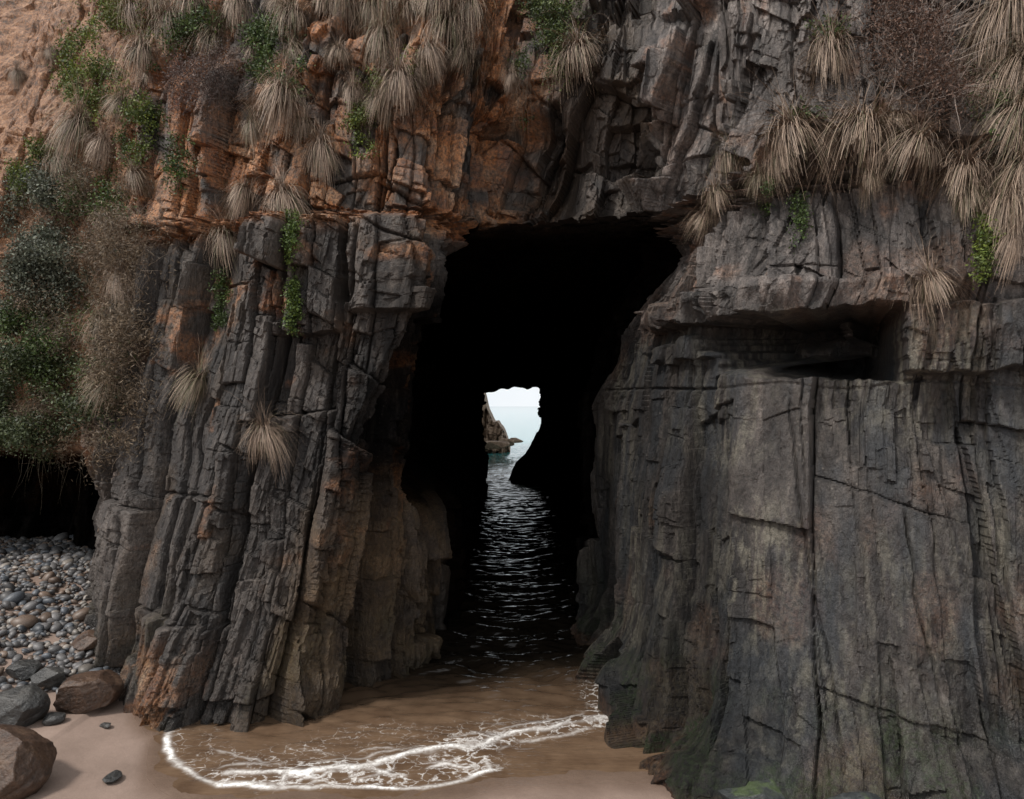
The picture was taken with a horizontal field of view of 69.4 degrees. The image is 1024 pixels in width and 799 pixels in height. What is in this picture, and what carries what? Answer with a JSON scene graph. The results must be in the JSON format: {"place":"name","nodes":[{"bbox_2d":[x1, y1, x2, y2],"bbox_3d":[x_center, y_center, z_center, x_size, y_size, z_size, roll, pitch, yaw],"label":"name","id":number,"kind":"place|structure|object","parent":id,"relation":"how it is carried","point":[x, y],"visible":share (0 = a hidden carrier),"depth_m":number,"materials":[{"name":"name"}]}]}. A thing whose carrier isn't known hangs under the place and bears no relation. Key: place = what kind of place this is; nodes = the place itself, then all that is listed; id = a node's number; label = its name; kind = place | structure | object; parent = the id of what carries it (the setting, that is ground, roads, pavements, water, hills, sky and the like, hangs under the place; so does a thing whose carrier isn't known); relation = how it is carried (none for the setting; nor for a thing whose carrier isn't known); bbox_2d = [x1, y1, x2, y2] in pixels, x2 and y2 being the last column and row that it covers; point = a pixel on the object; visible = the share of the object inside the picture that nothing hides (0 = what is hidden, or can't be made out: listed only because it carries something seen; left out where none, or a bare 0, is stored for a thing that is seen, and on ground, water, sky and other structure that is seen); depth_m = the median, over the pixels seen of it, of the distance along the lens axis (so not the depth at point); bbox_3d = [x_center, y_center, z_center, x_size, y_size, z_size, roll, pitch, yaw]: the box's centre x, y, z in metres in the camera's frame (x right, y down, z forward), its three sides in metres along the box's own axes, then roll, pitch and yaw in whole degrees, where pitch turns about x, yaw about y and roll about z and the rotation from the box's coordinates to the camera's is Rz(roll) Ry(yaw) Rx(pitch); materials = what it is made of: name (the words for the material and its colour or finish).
{"place":"outdoors","nodes":[
{"label":"outdoors","id":0,"kind":"place"},
{"bbox_2d":[0,532,120,693],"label":"pebble beach","id":1,"kind":"structure","parent":0,"point":[22,562],"depth_m":17.85,"materials":[{"name":"stone"}]},
{"bbox_2d":[71,629,96,652],"bbox_3d":[-9.332,5.364,16.433,0.807,0.462,0.691,0,-1,-41],"label":"boulder","id":2,"kind":"object","parent":1,"relation":"on","point":[85,641],"visible":0.51,"depth_m":16.16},
{"bbox_2d":[90,201,115,234],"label":"tussock grass","id":3,"kind":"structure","parent":0,"point":[102,220],"depth_m":18.30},
{"bbox_2d":[261,0,302,24],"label":"tussock grass","id":4,"kind":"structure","parent":0,"point":[274,7],"depth_m":17.95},
{"bbox_2d":[0,542,673,798],"bbox_3d":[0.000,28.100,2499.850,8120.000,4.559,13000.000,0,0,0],"label":"sand beach","id":5,"kind":"structure","parent":0,"point":[91,754],"depth_m":11.86,"materials":[{"name":"sand"}]},
{"bbox_2d":[5,659,42,680],"bbox_3d":[-9.924,5.499,14.983,0.658,0.379,0.509,0,0,0],"label":"boulder","id":6,"kind":"object","parent":5,"relation":"on","point":[24,670],"visible":0.91,"depth_m":14.85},
{"bbox_2d":[0,683,50,726],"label":"boulder","id":7,"kind":"object","parent":5,"relation":"on","point":[26,705],"visible":0.89,"depth_m":13.34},
{"bbox_2d":[0,724,56,798],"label":"boulder","id":8,"kind":"object","parent":5,"relation":"on","point":[27,757],"visible":1,"depth_m":11.06,"materials":[{"name":"stone"}]},
{"bbox_2d":[30,666,64,690],"bbox_3d":[-9.380,5.617,14.910,0.570,0.470,0.687,0,-1,-37],"label":"boulder","id":9,"kind":"object","parent":5,"relation":"on","point":[49,677],"visible":0.9,"depth_m":14.72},
{"bbox_2d":[42,712,65,725],"bbox_3d":[-8.375,5.864,13.557,0.372,0.217,0.379,0,0,0],"label":"boulder","id":10,"kind":"object","parent":5,"relation":"on","point":[51,718],"visible":1,"depth_m":13.45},
{"bbox_2d":[53,669,123,713],"bbox_3d":[-8.180,5.690,14.342,1.062,0.772,1.029,0,0,0],"label":"boulder","id":11,"kind":"object","parent":5,"relation":"on","point":[84,692],"visible":0.94,"depth_m":14.01,"materials":[{"name":"stone"}]},
{"bbox_2d":[99,722,110,728],"bbox_3d":[-7.479,5.996,13.590,0.208,0.097,0.183,0,-1,-14],"label":"pebble","id":12,"kind":"object","parent":5,"relation":"on","point":[105,725],"visible":1,"depth_m":13.56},
{"bbox_2d":[102,770,121,783],"bbox_3d":[-6.315,5.986,11.705,0.247,0.117,0.408,0,0,0],"label":"pebble","id":13,"kind":"object","parent":5,"relation":"on","point":[112,776],"visible":1,"depth_m":11.63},
{"bbox_2d":[718,778,784,798],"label":"mossy boulder","id":14,"kind":"object","parent":5,"relation":"on","point":[766,789],"visible":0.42,"depth_m":10.51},
{"bbox_2d":[827,791,881,798],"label":"mossy boulder","id":15,"kind":"object","parent":5,"relation":"on","point":[860,795],"visible":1,"depth_m":9.89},
{"bbox_2d":[144,406,662,798],"bbox_3d":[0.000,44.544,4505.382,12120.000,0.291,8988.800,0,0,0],"label":"sea water","id":16,"kind":"structure","parent":0,"point":[496,690],"depth_m":14.51,"materials":[{"name":"liquid"}]},
{"bbox_2d":[482,393,510,452],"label":"coastal rocks","id":17,"kind":"object","parent":16,"relation":"in","point":[494,430],"visible":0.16,"depth_m":95.28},
{"bbox_2d":[485,441,509,448],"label":"coastal rock","id":18,"kind":"object","parent":16,"relation":"in","point":[496,444],"visible":0.93,"depth_m":83.42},
{"bbox_2d":[499,438,513,446],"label":"coastal rock","id":19,"kind":"object","parent":16,"relation":"in","point":[511,441],"visible":0.6,"depth_m":87.37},
{"bbox_2d":[446,0,508,63],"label":"tussock grass","id":20,"kind":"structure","parent":0,"point":[473,11],"depth_m":16.65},
{"bbox_2d":[0,0,1023,798],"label":"sea cliff","id":21,"kind":"structure","parent":0,"point":[792,478],"depth_m":14.75,"materials":[{"name":"stone"}]},
{"bbox_2d":[1,53,30,96],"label":"tussock grass","id":22,"kind":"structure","parent":21,"relation":"on","point":[18,73],"depth_m":21.67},
{"bbox_2d":[30,26,67,68],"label":"tussock grass","id":23,"kind":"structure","parent":21,"relation":"on","point":[48,55],"depth_m":21.32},
{"bbox_2d":[13,447,84,511],"bbox_3d":[-11.776,2.026,18.634,4.454,2.013,1.146,0,-1,36],"label":"hanging vine","id":24,"kind":"object","parent":21,"relation":"hanging from","point":[48,468],"visible":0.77,"depth_m":18.92,"materials":[{"name":"green plant"}]},
{"bbox_2d":[36,135,76,192],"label":"tussock grass","id":25,"kind":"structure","parent":21,"relation":"on","point":[57,160],"depth_m":19.42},
{"bbox_2d":[0,145,114,339],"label":"coastal shrub","id":26,"kind":"object","parent":21,"relation":"on","point":[48,267],"visible":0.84,"depth_m":18.91,"materials":[{"name":"green plant"}]},
{"bbox_2d":[0,311,128,471],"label":"coastal shrub","id":27,"kind":"object","parent":21,"relation":"on","point":[13,432],"visible":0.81,"depth_m":18.28,"materials":[{"name":"green plant"}]},
{"bbox_2d":[34,55,100,176],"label":"tussock grass","id":28,"kind":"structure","parent":21,"relation":"on","point":[77,124],"depth_m":19.12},
{"bbox_2d":[0,155,139,420],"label":"coastal shrub","id":29,"kind":"object","parent":21,"relation":"on","point":[7,324],"visible":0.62,"depth_m":18.61,"materials":[{"name":"green plant"}]},
{"bbox_2d":[0,0,160,211],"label":"green shrub","id":30,"kind":"object","parent":21,"relation":"on","point":[38,150],"visible":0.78,"depth_m":19.94,"materials":[{"name":"green plant"}]},
{"bbox_2d":[1,182,166,467],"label":"dry shrub","id":31,"kind":"object","parent":21,"relation":"on","point":[131,272],"visible":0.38,"depth_m":16.90,"materials":[{"name":"brown plant"}]},
{"bbox_2d":[0,121,185,492],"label":"dry shrub","id":32,"kind":"object","parent":21,"relation":"on","point":[111,261],"visible":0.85,"depth_m":16.65,"materials":[{"name":"brown plant"}]},
{"bbox_2d":[70,115,116,178],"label":"tussock grass","id":33,"kind":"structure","parent":21,"relation":"on","point":[100,142],"depth_m":18.85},
{"bbox_2d":[70,289,122,351],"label":"tussock grass","id":34,"kind":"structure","parent":21,"relation":"on","point":[98,322],"depth_m":16.78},
{"bbox_2d":[70,360,139,424],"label":"tussock grass","id":35,"kind":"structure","parent":21,"relation":"on","point":[100,391],"depth_m":16.30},
{"bbox_2d":[88,65,140,136],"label":"tussock grass","id":36,"kind":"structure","parent":21,"relation":"on","point":[113,105],"depth_m":18.82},
{"bbox_2d":[94,238,134,310],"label":"tussock grass","id":37,"kind":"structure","parent":21,"relation":"on","point":[112,283],"depth_m":16.84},
{"bbox_2d":[87,0,156,42],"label":"tussock grass","id":38,"kind":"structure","parent":21,"relation":"on","point":[129,4],"depth_m":19.94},
{"bbox_2d":[117,65,148,101],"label":"tussock grass","id":39,"kind":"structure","parent":21,"relation":"on","point":[143,78],"depth_m":18.96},
{"bbox_2d":[111,150,156,206],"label":"tussock grass","id":40,"kind":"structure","parent":21,"relation":"on","point":[133,178],"depth_m":17.46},
{"bbox_2d":[96,10,181,90],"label":"tussock grass","id":41,"kind":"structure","parent":21,"relation":"on","point":[140,50],"depth_m":17.85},
{"bbox_2d":[114,0,168,38],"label":"tussock grass","id":42,"kind":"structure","parent":21,"relation":"on","point":[150,5],"depth_m":19.60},
{"bbox_2d":[110,59,204,203],"bbox_3d":[-8.446,-6.654,17.766,4.311,4.320,1.183,0,-1,43],"label":"creeper","id":43,"kind":"object","parent":21,"relation":"attached to","point":[180,167],"visible":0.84,"depth_m":17.35,"materials":[{"name":"green plant"}]},
{"bbox_2d":[136,0,192,51],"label":"tussock grass","id":44,"kind":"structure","parent":21,"relation":"on","point":[169,17],"depth_m":18.45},
{"bbox_2d":[136,0,222,27],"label":"tussock grass","id":45,"kind":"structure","parent":21,"relation":"on","point":[185,3],"depth_m":18.13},
{"bbox_2d":[152,337,214,446],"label":"tussock grass","id":46,"kind":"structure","parent":21,"relation":"on","point":[196,382],"depth_m":15.66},
{"bbox_2d":[137,25,258,113],"bbox_3d":[-7.856,-7.809,17.535,4.039,2.875,2.057,0,-1,26],"label":"brown shrub","id":47,"kind":"object","parent":21,"relation":"on","point":[177,87],"visible":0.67,"depth_m":17.19,"materials":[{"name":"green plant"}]},
{"bbox_2d":[176,1,229,62],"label":"tussock grass","id":48,"kind":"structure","parent":21,"relation":"on","point":[214,35],"depth_m":17.88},
{"bbox_2d":[155,22,253,128],"bbox_3d":[-7.922,-7.626,17.505,4.162,3.434,2.412,0,-1,29],"label":"brown shrub","id":49,"kind":"object","parent":21,"relation":"on","point":[205,79],"visible":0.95,"depth_m":16.65,"materials":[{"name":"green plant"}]},
{"bbox_2d":[172,185,246,275],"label":"tussock grass","id":50,"kind":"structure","parent":21,"relation":"on","point":[230,238],"depth_m":16.33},
{"bbox_2d":[207,264,233,331],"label":"creeper","id":51,"kind":"object","parent":21,"relation":"attached to","point":[217,320],"visible":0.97,"depth_m":16.31,"materials":[{"name":"green plant"}]},
{"bbox_2d":[148,0,315,101],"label":"green shrub","id":52,"kind":"object","parent":21,"relation":"on","point":[266,37],"visible":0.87,"depth_m":17.51,"materials":[{"name":"green plant"}]},
{"bbox_2d":[201,0,265,44],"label":"tussock grass","id":53,"kind":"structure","parent":21,"relation":"on","point":[235,6],"depth_m":17.89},
{"bbox_2d":[207,151,272,240],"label":"tussock grass","id":54,"kind":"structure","parent":21,"relation":"on","point":[241,191],"depth_m":16.12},
{"bbox_2d":[222,21,270,63],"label":"tussock grass","id":55,"kind":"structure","parent":21,"relation":"on","point":[249,55],"depth_m":17.53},
{"bbox_2d":[230,96,273,152],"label":"tussock grass","id":56,"kind":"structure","parent":21,"relation":"on","point":[250,129],"depth_m":16.36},
{"bbox_2d":[224,385,315,483],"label":"tussock grass","id":57,"kind":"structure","parent":21,"relation":"on","point":[264,431],"depth_m":14.55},
{"bbox_2d":[249,144,314,223],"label":"tussock grass","id":58,"kind":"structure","parent":21,"relation":"on","point":[284,197],"depth_m":15.29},
{"bbox_2d":[234,41,330,165],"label":"tussock grass","id":59,"kind":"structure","parent":21,"relation":"on","point":[278,95],"depth_m":15.54,"materials":[{"name":"plant"}]},
{"bbox_2d":[258,0,323,40],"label":"tussock grass","id":60,"kind":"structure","parent":21,"relation":"on","point":[294,17],"depth_m":17.02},
{"bbox_2d":[277,201,307,337],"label":"creeper","id":61,"kind":"object","parent":21,"relation":"attached to","point":[290,242],"visible":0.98,"depth_m":14.73,"materials":[{"name":"green plant"}]},
{"bbox_2d":[273,20,314,66],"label":"tussock grass","id":62,"kind":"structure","parent":21,"relation":"on","point":[298,49],"depth_m":16.76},
{"bbox_2d":[281,84,328,151],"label":"tussock grass","id":63,"kind":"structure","parent":21,"relation":"on","point":[305,126],"depth_m":16.03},
{"bbox_2d":[293,95,345,199],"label":"tussock grass","id":64,"kind":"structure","parent":21,"relation":"on","point":[322,149],"depth_m":15.70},
{"bbox_2d":[289,0,353,24],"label":"tussock grass","id":65,"kind":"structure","parent":21,"relation":"on","point":[316,6],"depth_m":17.21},
{"bbox_2d":[312,27,361,72],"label":"tussock grass","id":66,"kind":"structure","parent":21,"relation":"on","point":[337,49],"depth_m":16.26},
{"bbox_2d":[302,0,376,39],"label":"tussock grass","id":67,"kind":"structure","parent":21,"relation":"on","point":[335,2],"depth_m":17.07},
{"bbox_2d":[336,62,369,115],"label":"tussock grass","id":68,"kind":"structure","parent":21,"relation":"on","point":[350,92],"depth_m":16.04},
{"bbox_2d":[353,0,398,32],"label":"tussock grass","id":69,"kind":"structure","parent":21,"relation":"on","point":[369,3],"depth_m":17.22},
{"bbox_2d":[347,77,408,137],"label":"tussock grass","id":70,"kind":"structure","parent":21,"relation":"on","point":[375,102],"depth_m":15.75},
{"bbox_2d":[350,0,411,81],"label":"tussock grass","id":71,"kind":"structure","parent":21,"relation":"on","point":[378,34],"depth_m":16.52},
{"bbox_2d":[338,45,426,159],"bbox_3d":[-2.750,-6.428,16.084,2.016,2.733,1.288,0,0,0],"label":"creeper","id":72,"kind":"object","parent":21,"relation":"attached to","point":[355,118],"visible":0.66,"depth_m":15.94,"materials":[{"name":"green plant"}]},
{"bbox_2d":[366,0,406,32],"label":"tussock grass","id":73,"kind":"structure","parent":21,"relation":"on","point":[390,7],"depth_m":17.25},
{"bbox_2d":[346,6,446,146],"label":"tussock grass","id":74,"kind":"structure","parent":21,"relation":"on","point":[399,80],"depth_m":15.49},
{"bbox_2d":[372,0,446,44],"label":"tussock grass","id":75,"kind":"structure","parent":21,"relation":"on","point":[408,10],"depth_m":16.78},
{"bbox_2d":[407,53,436,96],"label":"tussock grass","id":76,"kind":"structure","parent":21,"relation":"on","point":[422,72],"depth_m":15.96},
{"bbox_2d":[405,9,452,88],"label":"tussock grass","id":77,"kind":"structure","parent":21,"relation":"on","point":[429,50],"depth_m":15.78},
{"bbox_2d":[396,0,468,36],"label":"tussock grass","id":78,"kind":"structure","parent":21,"relation":"on","point":[429,6],"depth_m":16.17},
{"bbox_2d":[408,0,489,86],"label":"tussock grass","id":79,"kind":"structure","parent":21,"relation":"on","point":[445,22],"depth_m":16.27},
{"bbox_2d":[434,14,499,96],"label":"tussock grass","id":80,"kind":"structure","parent":21,"relation":"on","point":[463,53],"depth_m":16.46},
{"bbox_2d":[495,55,524,100],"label":"tussock grass","id":81,"kind":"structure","parent":21,"relation":"on","point":[511,76],"depth_m":16.73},
{"bbox_2d":[490,0,595,130],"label":"green shrub","id":82,"kind":"object","parent":21,"relation":"on","point":[549,5],"visible":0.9,"depth_m":17.21,"materials":[{"name":"green plant"}]},
{"bbox_2d":[529,5,638,103],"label":"tussock grass","id":83,"kind":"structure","parent":21,"relation":"on","point":[580,49],"depth_m":16.25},
{"bbox_2d":[679,204,716,242],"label":"tussock grass","id":84,"kind":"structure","parent":21,"relation":"on","point":[699,219],"depth_m":14.94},
{"bbox_2d":[503,47,902,201],"bbox_3d":[3.116,-5.989,14.645,8.686,5.696,1.459,0,-1,43],"label":"hanging vine","id":85,"kind":"object","parent":21,"relation":"attached to","point":[554,86],"visible":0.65,"depth_m":16.84,"materials":[{"name":"green plant"}]},
{"bbox_2d":[691,166,737,226],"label":"tussock grass","id":86,"kind":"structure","parent":21,"relation":"on","point":[718,198],"depth_m":14.20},
{"bbox_2d":[735,147,774,211],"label":"tussock grass","id":87,"kind":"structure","parent":21,"relation":"on","point":[756,177],"depth_m":13.13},
{"bbox_2d":[750,132,812,198],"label":"tussock grass","id":88,"kind":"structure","parent":21,"relation":"on","point":[776,169],"depth_m":12.70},
{"bbox_2d":[725,54,864,216],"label":"tussock grass","id":89,"kind":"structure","parent":21,"relation":"on","point":[795,127],"depth_m":12.64,"materials":[{"name":"plant"}]},
{"bbox_2d":[752,12,853,248],"bbox_3d":[5.122,-4.882,12.948,1.706,4.878,1.455,0,-1,15],"label":"creeper","id":90,"kind":"object","parent":21,"relation":"attached to","point":[795,206],"visible":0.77,"depth_m":12.75,"materials":[{"name":"green plant"}]},
{"bbox_2d":[784,0,890,103],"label":"tussock grass","id":91,"kind":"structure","parent":21,"relation":"on","point":[821,52],"depth_m":12.83,"materials":[{"name":"plant"}]},
{"bbox_2d":[773,53,952,209],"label":"tussock grass","id":92,"kind":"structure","parent":21,"relation":"on","point":[858,125],"depth_m":12.09,"materials":[{"name":"plant"}]},
{"bbox_2d":[848,148,900,212],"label":"tussock grass","id":93,"kind":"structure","parent":21,"relation":"on","point":[869,184],"depth_m":12.13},
{"bbox_2d":[868,82,933,138],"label":"tussock grass","id":94,"kind":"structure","parent":21,"relation":"on","point":[898,118],"depth_m":12.00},
{"bbox_2d":[805,0,1016,138],"bbox_3d":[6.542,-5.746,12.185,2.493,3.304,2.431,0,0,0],"label":"brown shrub","id":95,"kind":"object","parent":21,"relation":"on","point":[917,26],"visible":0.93,"depth_m":11.85,"materials":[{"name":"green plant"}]},
{"bbox_2d":[861,84,973,207],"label":"tussock grass","id":96,"kind":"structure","parent":21,"relation":"on","point":[915,144],"depth_m":11.70,"materials":[{"name":"plant"}]},
{"bbox_2d":[884,229,989,335],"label":"tussock grass","id":97,"kind":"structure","parent":21,"relation":"on","point":[934,281],"depth_m":11.33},
{"bbox_2d":[914,120,1022,220],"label":"tussock grass","id":98,"kind":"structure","parent":21,"relation":"on","point":[961,169],"depth_m":11.53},
{"bbox_2d":[945,153,999,229],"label":"tussock grass","id":99,"kind":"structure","parent":21,"relation":"on","point":[969,195],"depth_m":11.47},
{"bbox_2d":[944,0,1008,86],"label":"tussock grass","id":100,"kind":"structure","parent":21,"relation":"on","point":[977,53],"depth_m":12.38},
{"bbox_2d":[941,1,1023,187],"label":"brown shrub","id":101,"kind":"object","parent":21,"relation":"on","point":[1017,50],"visible":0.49,"depth_m":11.79,"materials":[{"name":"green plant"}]},
{"bbox_2d":[943,0,1023,73],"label":"tussock grass","id":102,"kind":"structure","parent":21,"relation":"on","point":[990,22],"depth_m":12.01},
{"bbox_2d":[945,145,1023,251],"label":"tussock grass","id":103,"kind":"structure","parent":21,"relation":"on","point":[1002,209],"depth_m":11.21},
{"bbox_2d":[960,28,1015,140],"bbox_3d":[7.833,-5.184,12.028,1.167,2.367,1.498,0,0,0],"label":"shrub","id":104,"kind":"object","parent":21,"relation":"attached to","point":[999,95],"visible":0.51,"depth_m":11.87,"materials":[{"name":"brown plant"}]},
{"bbox_2d":[956,30,1022,116],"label":"tussock grass","id":105,"kind":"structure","parent":21,"relation":"on","point":[986,79],"depth_m":11.94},
{"bbox_2d":[956,119,1023,232],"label":"tussock grass","id":106,"kind":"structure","parent":21,"relation":"on","point":[1018,170],"depth_m":11.25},
{"bbox_2d":[958,23,1023,195],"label":"tussock grass","id":107,"kind":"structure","parent":21,"relation":"on","point":[1015,117],"depth_m":11.54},
{"bbox_2d":[965,174,1022,289],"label":"creeper","id":108,"kind":"object","parent":21,"relation":"attached to","point":[985,249],"visible":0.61,"depth_m":11.24,"materials":[{"name":"green plant"}]},
{"bbox_2d":[966,1,1023,113],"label":"tussock grass","id":109,"kind":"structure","parent":21,"relation":"on","point":[1014,74],"depth_m":11.71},
{"bbox_2d":[968,0,1023,57],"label":"tussock grass","id":110,"kind":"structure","parent":21,"relation":"on","point":[1017,5],"depth_m":11.90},
{"bbox_2d":[981,151,1023,244],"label":"tussock grass","id":111,"kind":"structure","parent":21,"relation":"on","point":[1017,207],"depth_m":11.20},
{"bbox_2d":[983,186,1023,291],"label":"tussock grass","id":112,"kind":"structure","parent":21,"relation":"on","point":[1006,246],"depth_m":11.09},
{"bbox_2d":[486,387,540,405],"label":"sky","id":113,"kind":"structure","parent":0,"point":[515,396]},
{"bbox_2d":[704,119,751,188],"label":"tussock grass","id":114,"kind":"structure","parent":0,"point":[730,158],"depth_m":14.09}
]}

